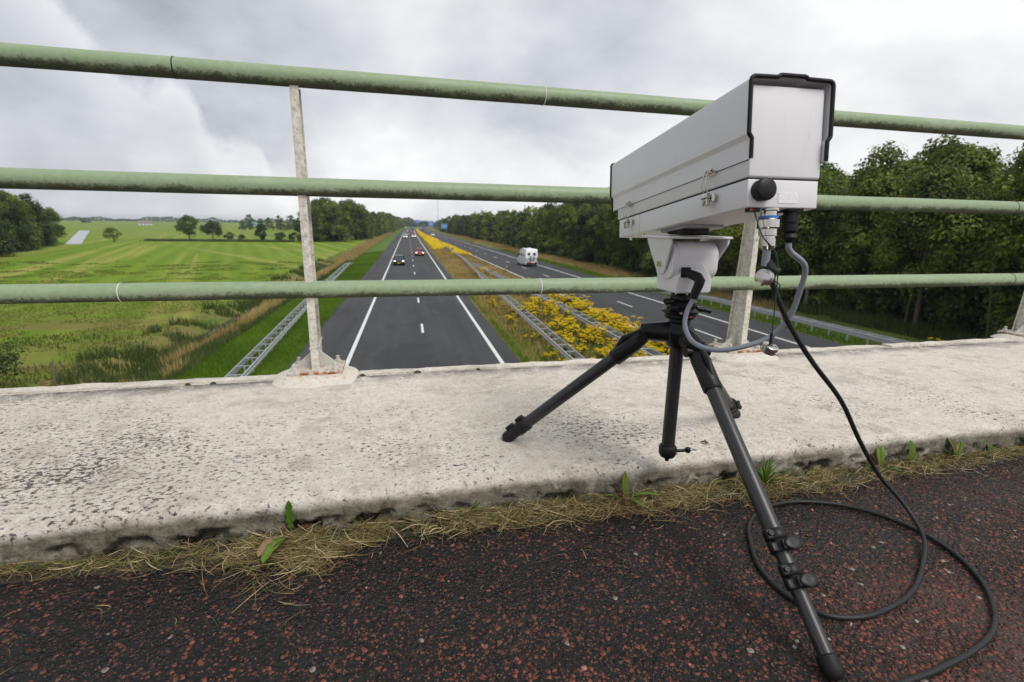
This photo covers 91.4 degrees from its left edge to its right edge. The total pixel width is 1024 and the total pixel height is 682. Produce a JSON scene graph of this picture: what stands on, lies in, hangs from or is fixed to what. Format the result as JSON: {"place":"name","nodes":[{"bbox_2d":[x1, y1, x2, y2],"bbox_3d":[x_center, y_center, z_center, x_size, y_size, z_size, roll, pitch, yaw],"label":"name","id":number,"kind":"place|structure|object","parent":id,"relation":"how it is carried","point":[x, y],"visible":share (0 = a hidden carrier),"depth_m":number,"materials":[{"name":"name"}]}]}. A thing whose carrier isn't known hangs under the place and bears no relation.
{"place":"outdoors","nodes":[
{"label":"outdoors","id":0,"kind":"place"},
{"bbox_2d":[66,230,88,243],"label":"canal water","id":1,"kind":"structure","parent":0,"point":[79,236],"depth_m":178.67,"materials":[{"name":"grey liquid"}]},
{"bbox_2d":[0,219,409,387],"bbox_3d":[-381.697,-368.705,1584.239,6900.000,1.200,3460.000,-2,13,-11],"label":"ground","id":2,"kind":"structure","parent":0,"point":[128,246],"depth_m":73.78,"materials":[{"name":"plant"}]},
{"bbox_2d":[0,218,19,255],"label":"broadleaf tree","id":3,"kind":"object","parent":2,"relation":"on","point":[6,241],"visible":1,"depth_m":88.33,"materials":[{"name":"green plant"}]},
{"bbox_2d":[0,317,26,384],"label":"leafy bush","id":4,"kind":"object","parent":2,"relation":"on","point":[6,359],"visible":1,"depth_m":20.38,"materials":[{"name":"green plant"}]},
{"bbox_2d":[0,193,34,251],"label":"broadleaf tree","id":5,"kind":"object","parent":2,"relation":"on","point":[23,230],"visible":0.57,"depth_m":101.98,"materials":[{"name":"green plant"}]},
{"bbox_2d":[0,189,41,249],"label":"broadleaf tree","id":6,"kind":"object","parent":2,"relation":"on","point":[21,206],"visible":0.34,"depth_m":106.06,"materials":[{"name":"green plant"}]},
{"bbox_2d":[14,193,58,247],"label":"broadleaf tree","id":7,"kind":"object","parent":2,"relation":"on","point":[46,232],"visible":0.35,"depth_m":118.33,"materials":[{"name":"green plant"}]},
{"bbox_2d":[39,204,65,243],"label":"broadleaf tree","id":8,"kind":"object","parent":2,"relation":"on","point":[49,211],"visible":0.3,"depth_m":130.87,"materials":[{"name":"green plant"}]},
{"bbox_2d":[102,227,121,241],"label":"sparse tree","id":9,"kind":"object","parent":2,"relation":"on","point":[112,230],"visible":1,"depth_m":147.13,"materials":[{"name":"green plant"}]},
{"bbox_2d":[173,214,198,238],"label":"broadleaf tree","id":10,"kind":"object","parent":2,"relation":"on","point":[182,226],"visible":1,"depth_m":172.09,"materials":[{"name":"green plant"}]},
{"bbox_2d":[199,220,222,238],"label":"broadleaf tree","id":11,"kind":"object","parent":2,"relation":"on","point":[208,225],"visible":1,"depth_m":174.97,"materials":[{"name":"green plant"}]},
{"bbox_2d":[140,238,294,241],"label":"field ditch reeds","id":12,"kind":"object","parent":2,"relation":"on","point":[229,240],"visible":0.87,"depth_m":163.42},
{"bbox_2d":[59,216,441,226],"bbox_3d":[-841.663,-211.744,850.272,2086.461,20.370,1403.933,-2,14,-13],"label":"wood","id":13,"kind":"object","parent":2,"relation":"on","point":[407,221],"visible":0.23,"depth_m":1193.51,"materials":[{"name":"green plant"}]},
{"bbox_2d":[293,206,320,241],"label":"broadleaf tree","id":14,"kind":"object","parent":2,"relation":"on","point":[297,228],"visible":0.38,"depth_m":171.33,"materials":[{"name":"green plant"}]},
{"bbox_2d":[311,205,328,240],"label":"broadleaf tree","id":15,"kind":"object","parent":2,"relation":"on","point":[320,227],"visible":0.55,"depth_m":171.80,"materials":[{"name":"green plant"}]},
{"bbox_2d":[316,197,341,240],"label":"broadleaf tree","id":16,"kind":"object","parent":2,"relation":"on","point":[322,204],"visible":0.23,"depth_m":178.75,"materials":[{"name":"green plant"}]},
{"bbox_2d":[325,200,355,241],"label":"broadleaf tree","id":17,"kind":"object","parent":2,"relation":"on","point":[335,210],"visible":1,"depth_m":172.02,"materials":[{"name":"green plant"}]},
{"bbox_2d":[348,200,370,239],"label":"broadleaf tree","id":18,"kind":"object","parent":2,"relation":"on","point":[359,228],"visible":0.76,"depth_m":193.27,"materials":[{"name":"green plant"}]},
{"bbox_2d":[35,229,399,386],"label":"rough bank","id":19,"kind":"structure","parent":0,"point":[190,329],"depth_m":33.98,"materials":[{"name":"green plant"}]},
{"bbox_2d":[0,332,157,387],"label":"meadow weeds","id":20,"kind":"object","parent":19,"relation":"on","point":[58,347],"visible":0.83,"depth_m":27.17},
{"bbox_2d":[1,257,333,387],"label":"ditch reeds","id":21,"kind":"object","parent":19,"relation":"on","point":[143,357],"visible":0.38,"depth_m":27.10,"materials":[{"name":"plant"}]},
{"bbox_2d":[115,255,357,382],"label":"bank grass","id":22,"kind":"structure","parent":19,"relation":"on","point":[210,345],"depth_m":27.51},
{"bbox_2d":[118,243,372,382],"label":"tan grass","id":23,"kind":"structure","parent":19,"relation":"on","point":[269,303],"depth_m":31.37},
{"bbox_2d":[181,227,408,378],"bbox_3d":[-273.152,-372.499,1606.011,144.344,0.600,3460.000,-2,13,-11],"label":"verge","id":24,"kind":"structure","parent":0,"point":[383,244],"depth_m":129.83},
{"bbox_2d":[155,251,383,379],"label":"verge grass","id":25,"kind":"structure","parent":24,"relation":"on","point":[363,263],"depth_m":28.09,"materials":[{"name":"plant"}]},
{"bbox_2d":[225,262,352,376],"bbox_3d":[-17.815,-4.820,47.572,0.881,1.116,76.072,-2,14,-13],"label":"crash barrier","id":26,"kind":"object","parent":24,"relation":"on","point":[244,361],"visible":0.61,"depth_m":25.54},
{"bbox_2d":[334,232,392,260],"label":"grass","id":27,"kind":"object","parent":24,"relation":"on","point":[364,247],"visible":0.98,"depth_m":116.24,"materials":[{"name":"brown plant"}]},
{"bbox_2d":[284,227,520,370],"bbox_3d":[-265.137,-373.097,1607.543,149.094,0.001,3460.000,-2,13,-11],"label":"carriageway","id":28,"kind":"structure","parent":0,"point":[392,336],"depth_m":31.56,"materials":[{"name":"asphalt"}]},
{"bbox_2d":[345,227,411,365],"bbox_3d":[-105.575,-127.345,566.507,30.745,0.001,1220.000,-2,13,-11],"label":"hard shoulder line","id":29,"kind":"object","parent":28,"relation":"on","point":[349,357],"visible":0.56,"depth_m":31.27,"materials":[{"name":"paint"}]},
{"bbox_2d":[414,228,503,362],"bbox_3d":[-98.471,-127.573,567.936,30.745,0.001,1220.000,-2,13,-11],"label":"fast lane line","id":30,"kind":"object","parent":28,"relation":"on","point":[486,338],"visible":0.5,"depth_m":32.26,"materials":[{"name":"paint"}]},
{"bbox_2d":[0,457,1023,681],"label":"bridge deck","id":31,"kind":"structure","parent":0,"point":[634,660],"depth_m":0.87,"materials":[{"name":"asphalt"}]},
{"bbox_2d":[0,467,1002,674],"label":"stray straw","id":32,"kind":"object","parent":31,"relation":"on","point":[380,560],"visible":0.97,"depth_m":0.92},
{"bbox_2d":[0,338,1023,572],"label":"concrete kerb","id":33,"kind":"structure","parent":31,"relation":"on","point":[88,468],"depth_m":1.37,"materials":[{"name":"concrete"}]},
{"bbox_2d":[0,42,1023,387],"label":"railing","id":34,"kind":"object","parent":33,"relation":"on","point":[316,366],"visible":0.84,"depth_m":1.76,"materials":[{"name":"green metal"}]},
{"bbox_2d":[0,447,1023,583],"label":"kerb silt","id":35,"kind":"object","parent":31,"relation":"on","point":[3,580],"visible":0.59,"depth_m":1.08,"materials":[{"name":"soil"}]},
{"bbox_2d":[0,442,1023,590],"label":"grass clippings","id":36,"kind":"object","parent":31,"relation":"on","point":[19,572],"depth_m":1.08,"materials":[{"name":"plant"}]},
{"bbox_2d":[0,442,1023,592],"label":"fresh grass bits","id":37,"kind":"object","parent":31,"relation":"on","point":[473,516],"visible":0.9,"depth_m":1.08,"materials":[{"name":"green plant"}]},
{"bbox_2d":[0,459,1023,681],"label":"loose chippings","id":38,"kind":"object","parent":31,"relation":"on","point":[534,677],"visible":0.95,"depth_m":0.87,"materials":[{"name":"gravel"}]},
{"bbox_2d":[115,445,1023,627],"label":"grass clippings","id":39,"kind":"object","parent":31,"relation":"on","point":[313,548],"depth_m":1.10,"materials":[{"name":"plant"}]},
{"bbox_2d":[241,500,313,563],"bbox_3d":[-0.465,0.375,1.009,0.092,0.090,0.134,9,15,31],"label":"dandelion","id":40,"kind":"object","parent":39,"relation":"on","point":[267,547],"visible":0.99,"depth_m":1.00,"materials":[{"name":"green plant"}]},
{"bbox_2d":[754,455,794,486],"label":"grass tuft","id":41,"kind":"object","parent":39,"relation":"on","point":[764,473],"visible":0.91,"depth_m":1.27,"materials":[{"name":"green plant"}]},
{"bbox_2d":[605,471,658,505],"bbox_3d":[0.286,0.350,1.185,0.117,0.071,0.088,-7,15,-29],"label":"dandelion","id":42,"kind":"object","parent":31,"relation":"on","point":[625,482],"visible":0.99,"depth_m":1.19,"materials":[{"name":"green plant"}]},
{"bbox_2d":[502,292,844,681],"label":"tripod","id":43,"kind":"object","parent":31,"relation":"on","point":[781,544],"visible":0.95,"depth_m":1.05,"materials":[{"name":"black plastic"}]},
{"bbox_2d":[645,229,732,299],"bbox_3d":[0.378,-0.168,1.065,0.143,0.141,0.147,-2,13,-10],"label":"pan tilt head","id":44,"kind":"object","parent":43,"relation":"on","point":[687,267],"visible":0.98,"depth_m":1.04},
{"bbox_2d":[610,72,835,249],"bbox_3d":[0.374,-0.310,1.041,0.157,0.271,0.569,-2,7,-10],"label":"camera housing","id":45,"kind":"object","parent":44,"relation":"on","point":[758,144],"visible":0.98,"depth_m":0.80,"materials":[{"name":"paint"}]},
{"bbox_2d":[682,243,807,352],"bbox_3d":[0.423,-0.082,0.934,0.076,0.215,0.217,-8,16,-34],"label":"cable","id":46,"kind":"object","parent":45,"relation":"hanging from","point":[791,252],"visible":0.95,"depth_m":0.92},
{"bbox_2d":[754,212,778,355],"bbox_3d":[0.416,-0.091,0.813,0.065,0.236,0.029,-1,13,-7],"label":"dust cap","id":47,"kind":"object","parent":45,"relation":"hanging from","point":[769,348],"visible":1,"depth_m":0.83,"materials":[{"name":"metal"}]},
{"bbox_2d":[746,249,998,681],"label":"cable","id":48,"kind":"object","parent":45,"relation":"hanging from","point":[768,264],"visible":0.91,"depth_m":0.91,"materials":[{"name":"black rubber"}]},
{"bbox_2d":[754,269,780,293],"bbox_3d":[0.414,-0.096,0.811,0.033,0.041,0.028,-6,15,-28],"label":"dust cap","id":49,"kind":"object","parent":48,"relation":"hanging from","point":[764,277],"visible":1,"depth_m":0.80,"materials":[{"name":"metal"}]},
{"bbox_2d":[870,445,900,470],"bbox_3d":[1.012,0.320,1.371,0.084,0.066,0.063,0,13,-2],"label":"sorrel","id":50,"kind":"object","parent":31,"relation":"on","point":[880,457],"visible":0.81,"depth_m":1.38,"materials":[{"name":"green plant"}]},
{"bbox_2d":[942,438,962,459],"bbox_3d":[1.271,0.307,1.442,0.042,0.065,0.091,13,18,43],"label":"sorrel","id":51,"kind":"object","parent":31,"relation":"on","point":[957,448],"visible":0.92,"depth_m":1.44,"materials":[{"name":"green plant"}]},
{"bbox_2d":[0,0,1023,223],"label":"sky","id":52,"kind":"structure","parent":0,"point":[963,60],"materials":[{"name":"grey"}]},
{"bbox_2d":[416,227,610,362],"bbox_3d":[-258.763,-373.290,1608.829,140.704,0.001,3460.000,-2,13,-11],"label":"median strip","id":53,"kind":"object","parent":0,"point":[453,277],"visible":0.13,"depth_m":34.28,"materials":[{"name":"plant"}]},
{"bbox_2d":[416,229,487,270],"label":"ragwort","id":54,"kind":"object","parent":53,"relation":"on","point":[430,241],"visible":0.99,"depth_m":137.21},
{"bbox_2d":[425,235,585,359],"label":"crash barrier","id":55,"kind":"object","parent":53,"relation":"on","point":[573,351],"visible":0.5,"depth_m":29.26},
{"bbox_2d":[417,233,668,361],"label":"dry grass","id":56,"kind":"object","parent":53,"relation":"on","point":[454,264],"visible":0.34,"depth_m":40.47,"materials":[{"name":"brown plant"}]},
{"bbox_2d":[467,278,639,361],"bbox_3d":[1.754,-2.456,38.545,8.552,0.287,46.099,-2,13,-11],"label":"median green","id":57,"kind":"object","parent":53,"relation":"on","point":[522,357],"visible":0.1,"depth_m":28.74,"materials":[{"name":"green plant"}]},
{"bbox_2d":[473,263,663,355],"bbox_3d":[1.571,-4.311,45.453,0.957,0.750,64.031,-2,13,-13],"label":"crash barrier","id":58,"kind":"object","parent":53,"relation":"on","point":[578,315],"visible":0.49,"depth_m":32.29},
{"bbox_2d":[418,227,847,348],"bbox_3d":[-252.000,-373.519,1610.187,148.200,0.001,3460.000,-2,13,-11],"label":"carriageway","id":59,"kind":"structure","parent":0,"point":[647,310],"depth_m":42.23,"materials":[{"name":"asphalt"}]},
{"bbox_2d":[517,248,537,265],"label":"camper van","id":60,"kind":"object","parent":59,"relation":"on","point":[524,254],"visible":0.97,"depth_m":79.02,"materials":[{"name":"silver metal"}]},
{"bbox_2d":[427,227,937,344],"bbox_3d":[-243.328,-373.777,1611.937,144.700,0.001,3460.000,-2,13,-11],"label":"verge","id":61,"kind":"structure","parent":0,"point":[821,317],"depth_m":35.42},
{"bbox_2d":[442,233,840,319],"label":"verge tan","id":62,"kind":"object","parent":61,"relation":"on","point":[599,268],"visible":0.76,"depth_m":76.98,"materials":[{"name":"brown plant"}]},
{"bbox_2d":[498,249,923,345],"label":"verge green","id":63,"kind":"object","parent":61,"relation":"on","point":[848,342],"visible":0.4,"depth_m":36.01,"materials":[{"name":"green plant"}]},
{"bbox_2d":[659,292,907,344],"bbox_3d":[19.199,-0.918,32.633,0.876,1.008,39.023,-2,13,-13],"label":"crash barrier","id":64,"kind":"object","parent":61,"relation":"on","point":[868,336],"visible":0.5,"depth_m":31.42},
{"bbox_2d":[432,227,999,339],"bbox_3d":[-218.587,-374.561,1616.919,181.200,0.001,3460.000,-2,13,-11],"label":"forest floor","id":65,"kind":"structure","parent":0,"point":[893,311],"depth_m":39.15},
{"bbox_2d":[478,210,495,239],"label":"broadleaf tree","id":66,"kind":"object","parent":65,"relation":"on","point":[484,235],"visible":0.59,"depth_m":192.69,"materials":[{"name":"green plant"}]},
{"bbox_2d":[491,211,504,242],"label":"broadleaf tree","id":67,"kind":"object","parent":65,"relation":"on","point":[495,230],"visible":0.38,"depth_m":174.08,"materials":[{"name":"green plant"}]},
{"bbox_2d":[496,213,511,243],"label":"broadleaf tree","id":68,"kind":"object","parent":65,"relation":"on","point":[500,237],"visible":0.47,"depth_m":160.47,"materials":[{"name":"green plant"}]},
{"bbox_2d":[504,214,523,244],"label":"broadleaf tree","id":69,"kind":"object","parent":65,"relation":"on","point":[509,227],"visible":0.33,"depth_m":152.62,"materials":[{"name":"green plant"}]},
{"bbox_2d":[508,209,534,247],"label":"broadleaf tree","id":70,"kind":"object","parent":65,"relation":"on","point":[514,222],"visible":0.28,"depth_m":136.97,"materials":[{"name":"green plant"}]},
{"bbox_2d":[515,205,539,248],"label":"broadleaf tree","id":71,"kind":"object","parent":65,"relation":"on","point":[523,236],"visible":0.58,"depth_m":128.00,"materials":[{"name":"green plant"}]},
{"bbox_2d":[527,207,556,247],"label":"broadleaf tree","id":72,"kind":"object","parent":65,"relation":"on","point":[538,222],"visible":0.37,"depth_m":114.86,"materials":[{"name":"green plant"}]},
{"bbox_2d":[534,204,559,251],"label":"broadleaf tree","id":73,"kind":"object","parent":65,"relation":"on","point":[544,233],"visible":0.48,"depth_m":111.14,"materials":[{"name":"green plant"}]},
{"bbox_2d":[549,203,578,249],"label":"broadleaf tree","id":74,"kind":"object","parent":65,"relation":"on","point":[569,208],"visible":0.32,"depth_m":103.44,"materials":[{"name":"green plant"}]},
{"bbox_2d":[552,210,579,255],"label":"broadleaf tree","id":75,"kind":"object","parent":65,"relation":"on","point":[565,229],"visible":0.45,"depth_m":100.56,"materials":[{"name":"green plant"}]},
{"bbox_2d":[563,209,595,258],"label":"broadleaf tree","id":76,"kind":"object","parent":65,"relation":"on","point":[572,238],"visible":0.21,"depth_m":96.20,"materials":[{"name":"green plant"}]},
{"bbox_2d":[573,247,593,262],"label":"shrub","id":77,"kind":"object","parent":65,"relation":"on","point":[587,255],"visible":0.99,"depth_m":88.01,"materials":[{"name":"green plant"}]},
{"bbox_2d":[569,204,604,261],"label":"broadleaf tree","id":78,"kind":"object","parent":65,"relation":"on","point":[582,217],"visible":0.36,"depth_m":91.30,"materials":[{"name":"green plant"}]},
{"bbox_2d":[579,214,616,262],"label":"broadleaf tree","id":79,"kind":"object","parent":65,"relation":"on","point":[589,242],"visible":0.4,"depth_m":87.39,"materials":[{"name":"green plant"}]},
{"bbox_2d":[594,250,613,265],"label":"shrub","id":80,"kind":"object","parent":65,"relation":"on","point":[604,255],"visible":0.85,"depth_m":81.92,"materials":[{"name":"green plant"}]},
{"bbox_2d":[595,204,615,264],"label":"broadleaf tree","id":81,"kind":"object","parent":65,"relation":"on","point":[602,214],"visible":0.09,"depth_m":83.05,"materials":[{"name":"green plant"}]},
{"bbox_2d":[601,204,627,265],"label":"broadleaf tree","id":82,"kind":"object","parent":65,"relation":"on","point":[609,226],"visible":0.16,"depth_m":78.85,"materials":[{"name":"green plant"}]},
{"bbox_2d":[609,250,633,268],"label":"shrub","id":83,"kind":"object","parent":65,"relation":"on","point":[621,255],"visible":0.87,"depth_m":75.71,"materials":[{"name":"green plant"}]},
{"bbox_2d":[611,216,641,260],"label":"broadleaf tree","id":84,"kind":"object","parent":65,"relation":"on","point":[625,243],"visible":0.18,"depth_m":74.45,"materials":[{"name":"green plant"}]},
{"bbox_2d":[622,256,643,272],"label":"shrub","id":85,"kind":"object","parent":65,"relation":"on","point":[629,265],"visible":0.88,"depth_m":69.08,"materials":[{"name":"green plant"}]},
{"bbox_2d":[634,238,655,272],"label":"broadleaf tree","id":86,"kind":"object","parent":65,"relation":"on","point":[645,247],"visible":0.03,"depth_m":65.87,"materials":[{"name":"green plant"}]},
{"bbox_2d":[639,250,656,275],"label":"shrub","id":87,"kind":"object","parent":65,"relation":"on","point":[648,267],"visible":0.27,"depth_m":63.20,"materials":[{"name":"green plant"}]},
{"bbox_2d":[714,259,737,276],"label":"shrub","id":88,"kind":"object","parent":65,"relation":"on","point":[722,265],"visible":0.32,"depth_m":51.12,"materials":[{"name":"green plant"}]},
{"bbox_2d":[716,223,743,265],"bbox_3d":[23.391,-10.326,49.856,5.723,11.548,6.501,6,14,21],"label":"broadleaf tree","id":89,"kind":"object","parent":65,"relation":"on","point":[732,251],"visible":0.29,"depth_m":49.06,"materials":[{"name":"green plant"}]},
{"bbox_2d":[755,215,813,300],"bbox_3d":[24.251,-8.360,45.362,5.478,9.766,5.880,2,13,3],"label":"broadleaf tree","id":90,"kind":"object","parent":65,"relation":"on","point":[759,259],"visible":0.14,"depth_m":44.07,"materials":[{"name":"green plant"}]},
{"bbox_2d":[778,273,817,302],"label":"shrub","id":91,"kind":"object","parent":65,"relation":"on","point":[788,293],"visible":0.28,"depth_m":43.73,"materials":[{"name":"green plant"}]},
{"bbox_2d":[615,267,984,340],"bbox_3d":[23.619,-3.872,44.881,4.160,0.997,62.473,-2,13,-12],"label":"wood edge brush","id":92,"kind":"object","parent":65,"relation":"on","point":[877,322],"visible":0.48,"depth_m":34.20,"materials":[{"name":"plant"}]},
{"bbox_2d":[774,170,852,306],"bbox_3d":[24.538,-8.099,40.836,6.514,11.370,6.487,2,13,3],"label":"broadleaf tree","id":93,"kind":"object","parent":65,"relation":"on","point":[810,251],"visible":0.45,"depth_m":39.63,"materials":[{"name":"green plant"}]},
{"bbox_2d":[780,162,853,254],"bbox_3d":[29.052,-10.684,48.627,7.740,12.975,7.467,2,13,6],"label":"broadleaf tree","id":94,"kind":"object","parent":65,"relation":"on","point":[839,175],"visible":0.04,"depth_m":46.42,"materials":[{"name":"green plant"}]},
{"bbox_2d":[798,256,872,312],"bbox_3d":[26.868,-4.428,40.464,5.796,4.933,5.299,-4,14,-20],"label":"shrub","id":95,"kind":"object","parent":65,"relation":"on","point":[827,298],"visible":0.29,"depth_m":40.56,"materials":[{"name":"green plant"}]},
{"bbox_2d":[834,288,892,316],"bbox_3d":[27.053,-3.561,38.250,4.112,4.003,4.113,12,17,40],"label":"shrub","id":96,"kind":"object","parent":65,"relation":"on","point":[847,303],"visible":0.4,"depth_m":37.52,"materials":[{"name":"green plant"}]},
{"bbox_2d":[824,140,920,267],"bbox_3d":[30.727,-9.673,42.406,7.781,13.872,8.352,13,18,43],"label":"broadleaf tree","id":97,"kind":"object","parent":65,"relation":"on","point":[892,161],"visible":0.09,"depth_m":40.59,"materials":[{"name":"green plant"}]},
{"bbox_2d":[822,164,925,314],"bbox_3d":[26.473,-7.087,36.598,6.564,11.379,6.715,-9,16,-36],"label":"broadleaf tree","id":98,"kind":"object","parent":65,"relation":"on","point":[853,253],"visible":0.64,"depth_m":35.70,"materials":[{"name":"green plant"}]},
{"bbox_2d":[843,255,965,322],"bbox_3d":[28.987,-3.920,37.297,7.395,6.170,7.704,7,14,24],"label":"shrub","id":99,"kind":"object","parent":65,"relation":"on","point":[887,298],"visible":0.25,"depth_m":35.87,"materials":[{"name":"green plant"}]},
{"bbox_2d":[868,157,1001,328],"bbox_3d":[27.039,-5.800,31.728,6.615,11.089,6.382,4,13,12],"label":"broadleaf tree","id":100,"kind":"object","parent":65,"relation":"on","point":[935,181],"visible":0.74,"depth_m":30.58,"materials":[{"name":"green plant"}]},
{"bbox_2d":[898,271,987,323],"bbox_3d":[30.589,-3.320,35.216,5.239,5.099,5.239,-12,18,-43],"label":"shrub","id":101,"kind":"object","parent":65,"relation":"on","point":[904,307],"visible":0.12,"depth_m":34.57,"materials":[{"name":"green plant"}]},
{"bbox_2d":[894,134,1008,256],"bbox_3d":[31.817,-8.160,36.833,7.983,13.529,7.804,1,13,2],"label":"broadleaf tree","id":102,"kind":"object","parent":65,"relation":"on","point":[979,160],"visible":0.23,"depth_m":34.76,"materials":[{"name":"green plant"}]},
{"bbox_2d":[912,260,1018,332],"bbox_3d":[30.614,-2.742,32.418,7.354,6.137,7.661,-2,13,-11],"label":"shrub","id":103,"kind":"object","parent":65,"relation":"on","point":[962,302],"visible":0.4,"depth_m":31.55,"materials":[{"name":"green plant"}]},
{"bbox_2d":[985,264,999,338],"bbox_3d":[26.688,-1.732,27.795,1.038,5.010,0.290,-2,14,-13],"label":"bare trunk","id":104,"kind":"object","parent":65,"relation":"on","point":[988,319],"visible":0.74,"depth_m":27.72,"materials":[{"name":"brown plant"}]},
{"bbox_2d":[970,169,1023,323],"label":"broadleaf tree","id":105,"kind":"object","parent":65,"relation":"on","point":[1004,250],"visible":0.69,"depth_m":28.30,"materials":[{"name":"green plant"}]},
{"bbox_2d":[970,143,1023,265],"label":"broadleaf tree","id":106,"kind":"object","parent":65,"relation":"on","point":[1011,176],"visible":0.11,"depth_m":32.06,"materials":[{"name":"green plant"}]},
{"bbox_2d":[977,304,1019,338],"bbox_3d":[28.669,-0.922,28.060,3.611,3.515,3.612,-2,14,-13],"label":"shrub","id":107,"kind":"object","parent":65,"relation":"on","point":[999,314],"visible":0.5,"depth_m":28.25,"materials":[{"name":"green plant"}]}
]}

